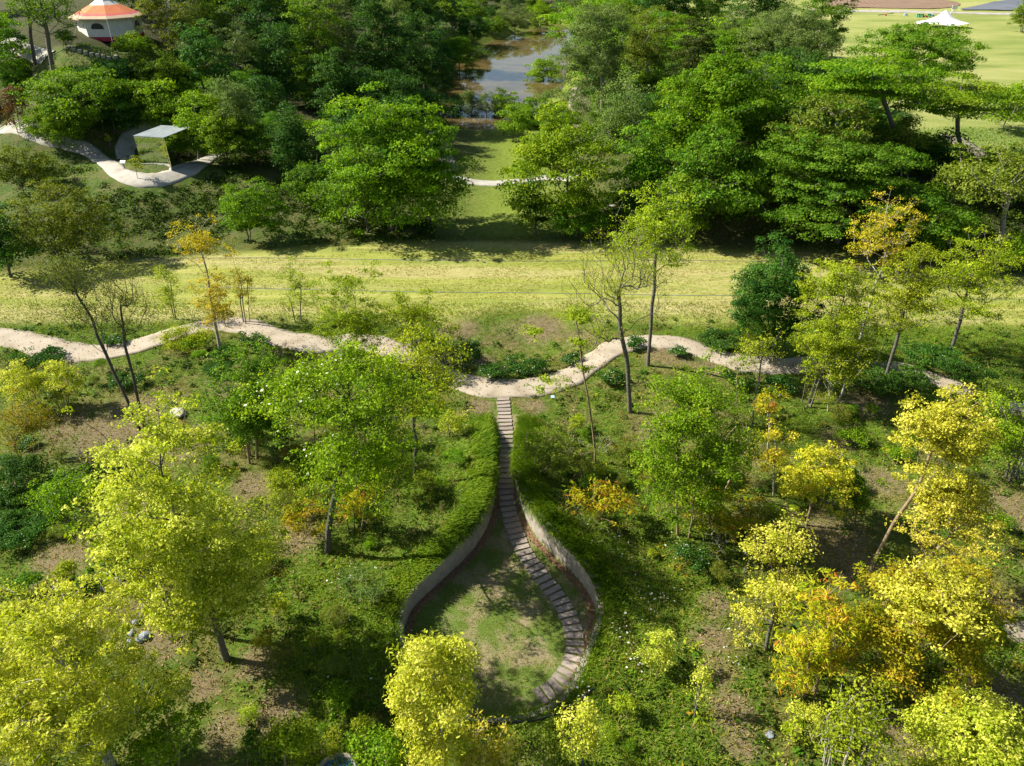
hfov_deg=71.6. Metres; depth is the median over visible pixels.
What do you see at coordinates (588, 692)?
edging hose
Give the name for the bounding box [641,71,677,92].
broadleaf tree
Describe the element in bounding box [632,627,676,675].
leafy shrub
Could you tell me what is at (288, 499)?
leafy shrub
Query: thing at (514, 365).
evergreen mound
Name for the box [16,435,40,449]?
evergreen mound
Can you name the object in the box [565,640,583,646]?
stepping slab
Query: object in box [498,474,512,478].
stepping slab
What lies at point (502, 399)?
stepping slab
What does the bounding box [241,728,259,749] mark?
leafy shrub
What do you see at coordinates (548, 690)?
stepping slab
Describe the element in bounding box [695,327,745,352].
evergreen mound
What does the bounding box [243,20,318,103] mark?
broadleaf tree
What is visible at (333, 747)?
leafy shrub
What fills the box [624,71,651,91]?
broadleaf tree
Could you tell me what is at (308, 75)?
broadleaf tree
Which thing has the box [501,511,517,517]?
stepping slab
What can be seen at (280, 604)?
leafy shrub
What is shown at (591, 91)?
broadleaf tree
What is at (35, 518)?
evergreen mound
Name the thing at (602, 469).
leafy shrub
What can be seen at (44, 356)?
evergreen mound
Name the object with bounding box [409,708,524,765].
leafy shrub
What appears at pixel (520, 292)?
drain channel
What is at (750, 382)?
evergreen mound
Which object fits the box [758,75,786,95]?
broadleaf tree
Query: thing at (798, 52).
broadleaf tree
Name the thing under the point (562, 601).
stepping slab
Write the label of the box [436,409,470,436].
leafy shrub
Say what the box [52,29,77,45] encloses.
leafy shrub
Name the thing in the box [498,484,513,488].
stepping slab
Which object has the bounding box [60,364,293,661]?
broadleaf tree
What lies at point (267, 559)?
leafy shrub
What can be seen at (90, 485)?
leafy shrub
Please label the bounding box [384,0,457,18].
broadleaf tree
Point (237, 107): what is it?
broadleaf tree
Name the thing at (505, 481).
stepping slab
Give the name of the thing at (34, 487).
leafy shrub
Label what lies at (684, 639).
ground cover
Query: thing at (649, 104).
broadleaf tree
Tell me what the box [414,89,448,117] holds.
broadleaf tree
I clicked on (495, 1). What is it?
broadleaf tree
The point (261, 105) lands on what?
broadleaf tree
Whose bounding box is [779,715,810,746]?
leafy shrub
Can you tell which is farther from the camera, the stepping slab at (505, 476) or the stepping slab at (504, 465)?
the stepping slab at (504, 465)
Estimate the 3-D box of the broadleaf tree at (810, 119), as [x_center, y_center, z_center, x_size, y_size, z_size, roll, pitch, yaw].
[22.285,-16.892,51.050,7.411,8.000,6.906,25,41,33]
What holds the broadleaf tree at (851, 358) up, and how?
on the ground at (484, 210)
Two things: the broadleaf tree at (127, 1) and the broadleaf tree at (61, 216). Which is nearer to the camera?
the broadleaf tree at (61, 216)
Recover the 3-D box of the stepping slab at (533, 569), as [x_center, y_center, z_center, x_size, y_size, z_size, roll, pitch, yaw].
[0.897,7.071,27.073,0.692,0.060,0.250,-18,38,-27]
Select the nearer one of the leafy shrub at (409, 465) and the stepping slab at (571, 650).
the stepping slab at (571, 650)
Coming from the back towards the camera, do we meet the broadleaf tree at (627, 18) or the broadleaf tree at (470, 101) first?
the broadleaf tree at (627, 18)
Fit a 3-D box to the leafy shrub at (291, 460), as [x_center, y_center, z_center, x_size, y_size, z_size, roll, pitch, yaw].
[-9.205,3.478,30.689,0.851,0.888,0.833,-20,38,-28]
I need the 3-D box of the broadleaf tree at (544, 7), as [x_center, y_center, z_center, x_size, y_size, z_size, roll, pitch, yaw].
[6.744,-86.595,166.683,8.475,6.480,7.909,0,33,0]
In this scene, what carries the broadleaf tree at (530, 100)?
on the ground at (484, 210)
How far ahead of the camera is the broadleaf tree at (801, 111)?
59.09 m
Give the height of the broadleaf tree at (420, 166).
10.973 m
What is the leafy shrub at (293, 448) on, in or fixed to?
on the ground at (484, 210)
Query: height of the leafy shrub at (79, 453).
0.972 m
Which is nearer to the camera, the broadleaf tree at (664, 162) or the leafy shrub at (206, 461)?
the leafy shrub at (206, 461)
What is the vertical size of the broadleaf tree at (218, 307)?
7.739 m
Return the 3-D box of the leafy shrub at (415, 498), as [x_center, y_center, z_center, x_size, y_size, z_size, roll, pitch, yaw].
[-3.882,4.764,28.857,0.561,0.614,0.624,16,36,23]
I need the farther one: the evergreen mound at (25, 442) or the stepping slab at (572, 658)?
the evergreen mound at (25, 442)
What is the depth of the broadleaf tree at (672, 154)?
56.79 m
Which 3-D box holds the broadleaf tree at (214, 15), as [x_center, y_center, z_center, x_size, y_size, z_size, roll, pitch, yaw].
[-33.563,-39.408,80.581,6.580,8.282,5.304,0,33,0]
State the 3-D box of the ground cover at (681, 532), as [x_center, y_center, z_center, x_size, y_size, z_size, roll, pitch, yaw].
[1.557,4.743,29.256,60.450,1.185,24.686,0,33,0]
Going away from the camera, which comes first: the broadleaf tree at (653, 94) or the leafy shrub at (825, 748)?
the leafy shrub at (825, 748)
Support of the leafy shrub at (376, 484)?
on the ground at (484, 210)
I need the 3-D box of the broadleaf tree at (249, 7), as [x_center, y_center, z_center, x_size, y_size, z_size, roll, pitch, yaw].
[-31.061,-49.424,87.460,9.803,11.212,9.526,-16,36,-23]
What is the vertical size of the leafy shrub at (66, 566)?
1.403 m
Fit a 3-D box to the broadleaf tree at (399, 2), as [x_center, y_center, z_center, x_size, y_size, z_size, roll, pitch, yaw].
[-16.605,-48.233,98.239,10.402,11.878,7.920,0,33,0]
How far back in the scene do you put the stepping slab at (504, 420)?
33.86 m
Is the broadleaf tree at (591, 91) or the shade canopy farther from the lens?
the shade canopy
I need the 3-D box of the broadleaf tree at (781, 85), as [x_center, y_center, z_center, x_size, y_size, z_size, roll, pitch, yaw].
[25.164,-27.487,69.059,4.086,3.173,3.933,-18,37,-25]
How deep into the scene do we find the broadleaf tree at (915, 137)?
53.31 m
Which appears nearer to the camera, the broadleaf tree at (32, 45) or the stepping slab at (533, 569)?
the stepping slab at (533, 569)
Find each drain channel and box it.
[166,257,777,261]
[203,286,981,298]
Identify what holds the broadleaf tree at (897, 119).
on the ground at (484, 210)
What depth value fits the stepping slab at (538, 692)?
22.59 m
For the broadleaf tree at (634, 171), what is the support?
on the ground at (484, 210)
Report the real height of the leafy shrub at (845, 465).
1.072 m
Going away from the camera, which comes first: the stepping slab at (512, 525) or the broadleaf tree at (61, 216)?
the stepping slab at (512, 525)
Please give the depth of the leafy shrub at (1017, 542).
26.37 m
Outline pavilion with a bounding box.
[63,0,154,40]
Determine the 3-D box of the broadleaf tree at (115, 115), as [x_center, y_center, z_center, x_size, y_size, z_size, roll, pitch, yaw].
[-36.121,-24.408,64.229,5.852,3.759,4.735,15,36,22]
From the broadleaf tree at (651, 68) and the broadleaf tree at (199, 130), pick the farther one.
the broadleaf tree at (651, 68)
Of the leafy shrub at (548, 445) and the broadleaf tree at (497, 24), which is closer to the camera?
the leafy shrub at (548, 445)
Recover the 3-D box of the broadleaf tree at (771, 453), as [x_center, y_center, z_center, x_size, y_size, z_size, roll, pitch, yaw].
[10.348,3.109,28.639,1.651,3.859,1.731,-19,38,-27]
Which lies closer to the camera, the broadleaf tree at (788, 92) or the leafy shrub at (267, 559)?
the leafy shrub at (267, 559)
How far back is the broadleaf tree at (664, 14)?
101.37 m
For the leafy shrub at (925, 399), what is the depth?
33.98 m
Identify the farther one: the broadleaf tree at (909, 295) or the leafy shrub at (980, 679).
the broadleaf tree at (909, 295)
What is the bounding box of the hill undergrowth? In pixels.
[0,141,1023,259]
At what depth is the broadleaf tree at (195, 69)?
77.94 m
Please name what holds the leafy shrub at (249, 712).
on the ground at (484, 210)
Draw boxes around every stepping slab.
[496,401,509,404]
[497,397,508,400]
[497,404,509,407]
[497,408,510,411]
[498,412,510,414]
[498,415,511,418]
[498,419,511,422]
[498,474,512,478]
[498,479,512,483]
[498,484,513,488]
[498,489,513,494]
[499,422,511,426]
[499,427,512,430]
[499,431,512,434]
[499,435,512,438]
[499,439,512,443]
[499,458,512,462]
[499,463,510,467]
[499,469,512,472]
[499,495,513,500]
[499,501,515,505]
[500,444,513,447]
[500,449,512,452]
[500,453,511,457]
[500,506,516,511]
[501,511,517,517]
[502,516,519,523]
[504,522,521,528]
[506,527,522,534]
[508,532,525,540]
[510,537,527,545]
[514,543,529,550]
[516,548,532,556]
[519,553,536,562]
[523,558,539,568]
[526,563,544,573]
[531,569,547,578]
[533,687,548,704]
[535,574,551,584]
[539,579,556,590]
[540,682,556,700]
[543,584,561,595]
[547,677,563,694]
[548,590,565,601]
[551,671,569,685]
[552,597,569,606]
[555,603,573,613]
[556,666,574,678]
[558,610,577,619]
[561,617,579,625]
[561,659,577,670]
[563,653,581,663]
[564,625,582,632]
[565,632,582,638]
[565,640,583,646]
[565,647,583,654]
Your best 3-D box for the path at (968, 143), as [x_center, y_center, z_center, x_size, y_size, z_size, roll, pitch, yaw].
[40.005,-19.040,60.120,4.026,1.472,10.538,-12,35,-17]
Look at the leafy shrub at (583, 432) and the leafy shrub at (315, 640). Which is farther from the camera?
the leafy shrub at (583, 432)
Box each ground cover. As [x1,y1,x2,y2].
[0,314,1023,765]
[0,317,1023,419]
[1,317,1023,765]
[16,389,978,765]
[37,350,1023,765]
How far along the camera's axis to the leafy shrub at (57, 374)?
33.83 m
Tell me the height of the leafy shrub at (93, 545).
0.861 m
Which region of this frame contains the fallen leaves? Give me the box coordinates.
[404,457,594,705]
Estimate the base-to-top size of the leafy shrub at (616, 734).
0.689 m
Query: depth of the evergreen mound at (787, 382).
35.74 m
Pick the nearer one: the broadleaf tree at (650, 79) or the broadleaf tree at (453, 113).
the broadleaf tree at (650, 79)
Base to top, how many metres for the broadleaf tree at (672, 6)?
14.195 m
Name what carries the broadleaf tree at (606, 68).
on the ground at (484, 210)
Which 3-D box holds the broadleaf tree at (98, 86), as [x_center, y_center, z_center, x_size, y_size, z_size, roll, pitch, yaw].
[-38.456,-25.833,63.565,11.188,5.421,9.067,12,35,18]
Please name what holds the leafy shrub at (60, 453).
on the ground at (484, 210)
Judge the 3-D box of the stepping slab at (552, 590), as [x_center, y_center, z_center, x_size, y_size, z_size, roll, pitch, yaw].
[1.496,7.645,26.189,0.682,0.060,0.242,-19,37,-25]
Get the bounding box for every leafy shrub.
[0,357,48,410]
[0,386,73,457]
[0,448,53,494]
[0,563,45,594]
[25,485,46,503]
[35,403,50,410]
[38,359,84,411]
[46,523,68,539]
[48,557,80,583]
[51,446,67,458]
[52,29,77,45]
[68,435,112,463]
[69,55,148,79]
[77,513,96,526]
[84,479,107,490]
[85,466,134,495]
[87,535,109,559]
[89,375,100,384]
[92,357,106,373]
[95,462,116,478]
[100,674,225,765]
[107,30,156,55]
[155,321,218,352]
[178,336,209,357]
[190,349,205,361]
[202,454,220,469]
[207,430,227,446]
[225,529,280,573]
[231,460,241,469]
[237,703,261,725]
[241,433,271,451]
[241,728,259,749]
[249,629,275,654]
[253,450,280,472]
[254,709,324,765]
[258,460,339,513]
[259,462,309,493]
[262,637,299,671]
[266,591,292,623]
[274,488,292,502]
[275,481,331,516]
[276,485,287,493]
[278,354,290,365]
[279,443,302,461]
[279,493,328,541]
[283,722,350,765]
[288,453,305,466]
[300,464,319,480]
[306,632,323,652]
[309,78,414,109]
[310,419,349,436]
[317,722,328,733]
[318,604,350,628]
[318,677,356,716]
[327,474,383,532]
[329,561,395,609]
[332,628,348,646]
[338,721,407,765]
[342,502,370,524]
[349,711,373,736]
[353,468,390,491]
[361,534,377,549]
[372,450,421,501]
[380,749,408,765]
[409,493,422,504]
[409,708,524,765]
[413,469,432,489]
[432,474,448,492]
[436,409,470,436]
[439,501,444,513]
[442,448,466,467]
[502,719,572,765]
[517,426,579,471]
[538,444,613,485]
[561,473,641,527]
[564,432,588,457]
[567,413,584,434]
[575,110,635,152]
[577,429,589,439]
[578,473,600,490]
[584,488,599,502]
[591,509,601,518]
[593,431,620,451]
[596,461,611,474]
[597,720,619,746]
[600,432,641,465]
[605,690,639,723]
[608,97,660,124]
[610,445,634,465]
[615,473,628,484]
[617,754,640,765]
[621,738,635,752]
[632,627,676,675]
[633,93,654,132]
[638,470,653,479]
[647,548,656,556]
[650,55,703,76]
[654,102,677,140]
[671,486,767,530]
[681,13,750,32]
[697,520,712,536]
[699,520,754,572]
[707,559,733,581]
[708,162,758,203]
[708,407,764,491]
[714,514,769,558]
[720,520,739,538]
[729,504,740,515]
[742,498,786,534]
[752,448,828,498]
[753,477,760,487]
[762,502,788,519]
[765,548,784,568]
[768,531,813,575]
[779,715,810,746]
[783,578,803,610]
[783,696,833,743]
[788,504,798,515]
[801,439,870,475]
[804,707,842,765]
[825,382,843,394]
[827,403,853,425]
[828,449,844,460]
[828,465,894,528]
[830,418,879,448]
[842,403,859,417]
[862,402,881,417]
[878,436,892,447]
[879,444,913,462]
[887,686,908,708]
[892,407,906,423]
[895,544,911,557]
[896,656,925,674]
[899,430,917,441]
[912,395,932,412]
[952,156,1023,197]
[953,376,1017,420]
[959,463,983,473]
[973,669,985,685]
[978,511,1017,530]
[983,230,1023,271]
[990,532,1023,555]
[997,706,1023,738]
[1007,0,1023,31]
[1013,409,1023,421]
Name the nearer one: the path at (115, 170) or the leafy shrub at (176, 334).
the leafy shrub at (176, 334)
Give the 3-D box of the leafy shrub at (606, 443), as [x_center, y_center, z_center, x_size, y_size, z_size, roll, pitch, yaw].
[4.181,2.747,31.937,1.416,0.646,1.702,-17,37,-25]
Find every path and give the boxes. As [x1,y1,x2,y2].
[0,120,224,187]
[0,317,1023,415]
[3,37,55,63]
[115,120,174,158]
[415,112,457,170]
[450,174,576,185]
[569,87,581,126]
[940,134,986,158]
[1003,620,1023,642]
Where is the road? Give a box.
[812,9,1022,14]
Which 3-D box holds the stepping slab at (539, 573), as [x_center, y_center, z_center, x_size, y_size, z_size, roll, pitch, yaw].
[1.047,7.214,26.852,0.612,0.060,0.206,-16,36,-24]
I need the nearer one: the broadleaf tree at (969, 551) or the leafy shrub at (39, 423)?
the broadleaf tree at (969, 551)
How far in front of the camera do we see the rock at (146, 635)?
23.57 m
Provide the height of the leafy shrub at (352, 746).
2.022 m
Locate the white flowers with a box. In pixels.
[326,523,750,708]
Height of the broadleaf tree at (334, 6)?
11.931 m
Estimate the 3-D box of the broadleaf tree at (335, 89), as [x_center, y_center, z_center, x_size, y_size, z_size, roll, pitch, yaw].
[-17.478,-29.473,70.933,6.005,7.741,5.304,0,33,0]
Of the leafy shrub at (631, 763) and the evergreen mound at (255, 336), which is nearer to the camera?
the leafy shrub at (631, 763)
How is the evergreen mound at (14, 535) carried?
on the ground at (484, 210)
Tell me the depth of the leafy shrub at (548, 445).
29.29 m
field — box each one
[824,0,959,7]
[961,0,1022,9]
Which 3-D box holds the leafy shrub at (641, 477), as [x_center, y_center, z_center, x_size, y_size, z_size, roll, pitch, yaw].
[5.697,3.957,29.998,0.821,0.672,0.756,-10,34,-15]
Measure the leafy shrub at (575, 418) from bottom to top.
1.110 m
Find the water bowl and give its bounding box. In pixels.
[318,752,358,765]
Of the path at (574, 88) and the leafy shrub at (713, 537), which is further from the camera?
the path at (574, 88)
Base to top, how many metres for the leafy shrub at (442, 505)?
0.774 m
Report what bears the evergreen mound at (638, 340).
on the ground at (484, 210)
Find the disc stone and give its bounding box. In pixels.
[765,730,773,738]
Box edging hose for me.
[479,687,593,723]
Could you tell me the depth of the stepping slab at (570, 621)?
24.98 m
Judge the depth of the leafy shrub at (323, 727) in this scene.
20.76 m
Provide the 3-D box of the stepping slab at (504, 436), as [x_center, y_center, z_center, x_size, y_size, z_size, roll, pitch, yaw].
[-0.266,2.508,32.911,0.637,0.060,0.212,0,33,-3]
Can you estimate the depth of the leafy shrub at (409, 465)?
28.24 m
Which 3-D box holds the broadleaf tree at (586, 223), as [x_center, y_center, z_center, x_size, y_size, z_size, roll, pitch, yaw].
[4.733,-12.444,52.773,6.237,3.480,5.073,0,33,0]
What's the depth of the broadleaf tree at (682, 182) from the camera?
50.09 m
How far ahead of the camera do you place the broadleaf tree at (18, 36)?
69.34 m
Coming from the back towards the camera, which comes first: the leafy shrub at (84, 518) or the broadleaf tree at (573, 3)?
the broadleaf tree at (573, 3)
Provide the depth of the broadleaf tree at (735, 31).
82.32 m
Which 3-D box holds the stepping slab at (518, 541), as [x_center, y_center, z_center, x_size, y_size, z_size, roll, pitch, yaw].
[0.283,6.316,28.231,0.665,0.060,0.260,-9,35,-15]
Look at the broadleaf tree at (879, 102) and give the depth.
59.37 m
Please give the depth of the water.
117.33 m
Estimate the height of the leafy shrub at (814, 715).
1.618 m
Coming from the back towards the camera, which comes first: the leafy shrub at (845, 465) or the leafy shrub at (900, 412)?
the leafy shrub at (900, 412)
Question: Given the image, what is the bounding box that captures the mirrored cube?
[133,125,197,170]
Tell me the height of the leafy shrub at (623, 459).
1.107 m
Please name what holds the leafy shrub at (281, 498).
on the ground at (484, 210)
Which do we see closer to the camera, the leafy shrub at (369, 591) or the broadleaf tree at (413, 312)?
the leafy shrub at (369, 591)
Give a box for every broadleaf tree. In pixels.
[0,0,86,70]
[0,11,32,89]
[0,18,29,57]
[0,62,31,89]
[0,85,28,132]
[0,144,63,192]
[0,176,124,258]
[0,201,44,277]
[0,563,194,765]
[5,62,148,124]
[6,0,52,64]
[11,97,100,148]
[18,463,105,540]
[20,249,140,430]
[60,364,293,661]
[86,251,168,426]
[87,93,150,133]
[93,514,172,616]
[104,133,112,144]
[108,70,228,128]
[113,0,150,10]
[125,155,144,177]
[128,46,192,92]
[133,0,217,51]
[147,264,184,318]
[163,1,241,61]
[164,213,239,346]
[167,18,239,101]
[168,0,240,27]
[169,89,245,158]
[186,62,207,85]
[190,0,241,67]
[191,106,259,165]
[192,334,300,463]
[195,78,228,101]
[201,72,270,159]
[205,6,273,77]
[213,68,261,102]
[214,175,290,241]
[221,0,307,75]
[225,256,256,323]
[226,0,290,29]
[228,338,450,554]
[232,113,325,162]
[233,73,299,122]
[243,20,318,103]
[249,91,279,112]
[256,111,282,147]
[264,100,319,183]
[271,0,303,32]
[275,256,319,321]
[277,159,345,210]
[278,0,348,100]
[288,66,328,98]
[295,154,415,232]
[297,0,373,75]
[300,123,341,164]
[301,85,339,110]
[305,0,353,20]
[306,46,362,123]
[306,257,405,361]
[307,79,485,234]
[311,143,327,164]
[313,131,369,153]
[327,108,368,165]
[331,60,354,78]
[332,0,376,36]
[334,60,406,113]
[341,0,430,96]
[348,105,363,130]
[355,117,382,156]
[359,93,412,153]
[363,318,471,478]
[364,0,425,66]
[372,0,444,39]
[376,287,461,352]
[381,626,487,765]
[383,72,437,130]
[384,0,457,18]
[396,7,454,94]
[396,308,462,365]
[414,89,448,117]
[420,0,467,29]
[427,21,458,97]
[437,94,466,117]
[441,34,485,72]
[442,14,493,43]
[455,0,491,23]
[457,89,485,116]
[474,89,501,116]
[478,0,506,6]
[478,14,510,34]
[485,6,497,17]
[489,86,521,115]
[490,5,540,32]
[492,2,500,13]
[493,101,620,226]
[493,104,539,141]
[499,0,509,6]
[506,177,551,234]
[508,0,525,9]
[512,96,562,120]
[518,303,599,462]
[521,117,538,127]
[522,0,551,7]
[522,55,564,81]
[527,0,556,27]
[532,86,563,103]
[536,0,639,41]
[537,191,617,238]
[538,102,588,135]
[547,0,636,124]
[550,212,674,412]
[551,0,590,25]
[554,696,607,765]
[556,47,604,65]
[568,21,699,84]
[573,10,604,45]
[577,72,609,102]
[582,16,626,50]
[584,66,655,159]
[587,14,691,40]
[590,92,605,101]
[591,92,607,117]
[602,0,638,22]
[602,79,651,105]
[604,118,675,207]
[607,174,702,366]
[609,182,663,223]
[610,4,682,74]
[617,0,654,16]
[617,38,684,80]
[617,116,643,144]
[621,51,646,77]
[623,4,641,15]
[623,346,765,537]
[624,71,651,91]
[629,127,669,154]
[631,0,691,20]
[631,6,685,32]
[633,71,664,93]
[636,96,658,122]
[636,123,767,229]
[638,15,706,38]
[640,81,721,148]
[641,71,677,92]
[642,92,682,122]
[644,85,666,95]
[651,137,685,165]
[652,87,667,101]
[654,35,810,165]
[655,154,668,177]
[656,170,713,242]
[659,6,723,97]
[661,27,746,49]
[668,23,794,71]
[668,86,732,112]
[671,7,722,22]
[676,0,732,22]
[682,658,718,716]
[701,20,731,53]
[717,7,752,30]
[720,0,798,23]
[720,17,763,30]
[720,123,979,244]
[726,228,825,356]
[726,503,823,650]
[729,326,789,426]
[731,2,849,71]
[735,97,796,145]
[739,314,781,357]
[742,45,854,97]
[745,70,784,90]
[746,117,776,162]
[746,417,799,495]
[750,157,795,206]
[751,7,777,55]
[751,383,791,458]
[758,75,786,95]
[763,90,880,155]
[765,96,809,150]
[768,84,789,95]
[769,568,876,705]
[775,440,860,525]
[777,95,823,120]
[781,84,802,103]
[781,91,920,140]
[784,48,954,176]
[785,257,905,407]
[793,0,858,58]
[797,72,837,93]
[810,314,896,410]
[810,671,922,765]
[818,111,912,152]
[829,92,884,113]
[834,544,1021,713]
[844,19,990,82]
[844,186,928,338]
[854,94,884,123]
[863,113,932,175]
[864,241,963,383]
[865,380,1003,584]
[867,123,894,151]
[867,554,1002,704]
[868,169,907,212]
[882,115,913,129]
[882,495,1023,605]
[886,71,1023,163]
[897,671,1023,765]
[898,178,967,232]
[909,132,953,174]
[910,224,1023,359]
[912,204,988,266]
[925,127,977,184]
[927,140,1023,242]
[960,384,1023,481]
[978,145,1023,178]
[980,80,1023,127]
[982,171,1023,208]
[999,417,1023,484]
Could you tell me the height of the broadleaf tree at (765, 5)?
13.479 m
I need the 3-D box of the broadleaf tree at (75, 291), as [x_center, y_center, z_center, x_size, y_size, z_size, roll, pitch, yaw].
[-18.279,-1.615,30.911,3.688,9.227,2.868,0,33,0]
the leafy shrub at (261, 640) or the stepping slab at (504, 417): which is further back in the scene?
the stepping slab at (504, 417)
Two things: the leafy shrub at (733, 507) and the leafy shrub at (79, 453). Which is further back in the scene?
the leafy shrub at (79, 453)
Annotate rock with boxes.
[128,629,134,635]
[135,631,151,642]
[170,408,185,417]
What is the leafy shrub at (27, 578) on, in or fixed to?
on the ground at (484, 210)
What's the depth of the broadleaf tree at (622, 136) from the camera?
64.67 m
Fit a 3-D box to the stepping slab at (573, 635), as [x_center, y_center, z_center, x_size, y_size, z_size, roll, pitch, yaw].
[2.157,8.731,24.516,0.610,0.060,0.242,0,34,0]
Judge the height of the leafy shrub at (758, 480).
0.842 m
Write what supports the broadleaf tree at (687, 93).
on the ground at (484, 210)
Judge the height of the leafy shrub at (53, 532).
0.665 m
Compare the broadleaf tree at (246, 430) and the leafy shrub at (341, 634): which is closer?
the leafy shrub at (341, 634)
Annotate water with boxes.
[431,24,576,129]
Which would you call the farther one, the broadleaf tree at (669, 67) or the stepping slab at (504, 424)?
the broadleaf tree at (669, 67)
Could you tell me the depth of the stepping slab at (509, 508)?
29.61 m
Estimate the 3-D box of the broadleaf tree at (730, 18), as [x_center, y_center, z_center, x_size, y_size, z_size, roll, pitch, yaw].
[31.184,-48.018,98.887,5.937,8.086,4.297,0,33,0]
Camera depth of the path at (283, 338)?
39.37 m
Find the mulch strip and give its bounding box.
[405,458,595,698]
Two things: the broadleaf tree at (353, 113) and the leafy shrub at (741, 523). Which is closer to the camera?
the leafy shrub at (741, 523)
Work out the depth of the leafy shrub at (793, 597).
24.42 m
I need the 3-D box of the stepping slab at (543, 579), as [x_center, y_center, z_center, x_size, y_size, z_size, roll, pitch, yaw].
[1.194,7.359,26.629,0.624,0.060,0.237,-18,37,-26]
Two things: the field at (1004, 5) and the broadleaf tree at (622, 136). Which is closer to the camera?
the broadleaf tree at (622, 136)
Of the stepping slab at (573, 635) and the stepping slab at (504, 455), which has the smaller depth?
the stepping slab at (573, 635)
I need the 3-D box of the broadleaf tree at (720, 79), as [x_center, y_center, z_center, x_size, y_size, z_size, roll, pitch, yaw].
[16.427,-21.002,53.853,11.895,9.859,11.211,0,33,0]
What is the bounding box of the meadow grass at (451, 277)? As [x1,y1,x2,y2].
[0,213,1023,319]
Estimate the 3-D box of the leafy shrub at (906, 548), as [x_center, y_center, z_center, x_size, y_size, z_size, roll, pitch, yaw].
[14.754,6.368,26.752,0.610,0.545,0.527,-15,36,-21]
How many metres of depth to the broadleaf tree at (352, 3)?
111.33 m
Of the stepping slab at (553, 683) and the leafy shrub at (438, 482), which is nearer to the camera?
the stepping slab at (553, 683)
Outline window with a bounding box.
[91,23,103,28]
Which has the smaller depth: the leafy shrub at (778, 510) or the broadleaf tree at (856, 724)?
the broadleaf tree at (856, 724)
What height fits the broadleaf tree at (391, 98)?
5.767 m
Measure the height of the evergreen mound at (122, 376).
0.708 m
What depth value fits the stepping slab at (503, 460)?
31.69 m
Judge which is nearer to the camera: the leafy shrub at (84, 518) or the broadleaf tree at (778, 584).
the broadleaf tree at (778, 584)
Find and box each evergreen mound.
[0,452,23,484]
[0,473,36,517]
[0,496,54,551]
[5,345,66,367]
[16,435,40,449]
[19,511,51,529]
[36,467,82,496]
[39,386,64,396]
[59,573,97,601]
[99,551,148,578]
[100,334,122,344]
[103,370,145,389]
[198,359,231,376]
[209,344,240,358]
[236,331,265,345]
[460,339,483,368]
[476,361,510,379]
[503,352,549,375]
[559,350,584,365]
[595,366,625,383]
[626,334,647,349]
[668,344,690,355]
[668,539,711,572]
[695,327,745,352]
[718,367,757,387]
[762,374,800,394]
[839,350,940,396]
[897,341,966,372]
[944,360,1004,385]
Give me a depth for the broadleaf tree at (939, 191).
49.06 m
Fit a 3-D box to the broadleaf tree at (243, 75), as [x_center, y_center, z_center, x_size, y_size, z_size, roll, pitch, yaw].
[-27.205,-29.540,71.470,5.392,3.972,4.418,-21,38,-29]
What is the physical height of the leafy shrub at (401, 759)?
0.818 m
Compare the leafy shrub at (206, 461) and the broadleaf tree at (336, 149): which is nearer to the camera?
the leafy shrub at (206, 461)
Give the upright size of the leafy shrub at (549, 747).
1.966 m
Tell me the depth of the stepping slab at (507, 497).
30.08 m
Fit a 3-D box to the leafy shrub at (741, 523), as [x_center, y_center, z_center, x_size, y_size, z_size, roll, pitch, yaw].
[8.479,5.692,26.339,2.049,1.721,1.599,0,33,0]
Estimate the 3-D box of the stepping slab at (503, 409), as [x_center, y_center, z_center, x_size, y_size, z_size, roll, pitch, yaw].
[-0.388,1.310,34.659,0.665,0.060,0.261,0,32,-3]
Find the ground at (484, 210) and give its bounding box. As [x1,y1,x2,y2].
[0,0,1023,765]
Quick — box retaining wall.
[396,445,603,721]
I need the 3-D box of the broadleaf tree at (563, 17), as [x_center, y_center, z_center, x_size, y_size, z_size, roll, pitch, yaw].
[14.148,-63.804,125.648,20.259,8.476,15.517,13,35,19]
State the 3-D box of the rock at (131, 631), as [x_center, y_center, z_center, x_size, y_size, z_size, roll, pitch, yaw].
[-12.752,8.382,23.799,0.206,0.148,0.263,-11,35,-17]
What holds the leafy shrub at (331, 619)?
on the ground at (484, 210)
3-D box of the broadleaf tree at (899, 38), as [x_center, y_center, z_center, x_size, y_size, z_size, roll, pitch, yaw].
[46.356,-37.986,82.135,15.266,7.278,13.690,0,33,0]
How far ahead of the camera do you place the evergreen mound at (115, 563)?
25.56 m
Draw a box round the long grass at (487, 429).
[365,409,633,748]
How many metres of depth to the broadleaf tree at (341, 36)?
81.97 m
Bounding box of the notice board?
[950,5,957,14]
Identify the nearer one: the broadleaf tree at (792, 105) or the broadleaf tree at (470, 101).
the broadleaf tree at (792, 105)
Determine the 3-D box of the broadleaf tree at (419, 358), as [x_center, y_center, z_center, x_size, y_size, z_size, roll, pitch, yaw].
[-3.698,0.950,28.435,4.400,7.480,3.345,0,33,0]
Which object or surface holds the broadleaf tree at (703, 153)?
on the ground at (484, 210)
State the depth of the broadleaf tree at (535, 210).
52.19 m
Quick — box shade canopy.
[916,10,968,25]
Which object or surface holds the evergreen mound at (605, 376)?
on the ground at (484, 210)
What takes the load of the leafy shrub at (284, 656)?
on the ground at (484, 210)
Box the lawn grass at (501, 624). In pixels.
[413,523,586,715]

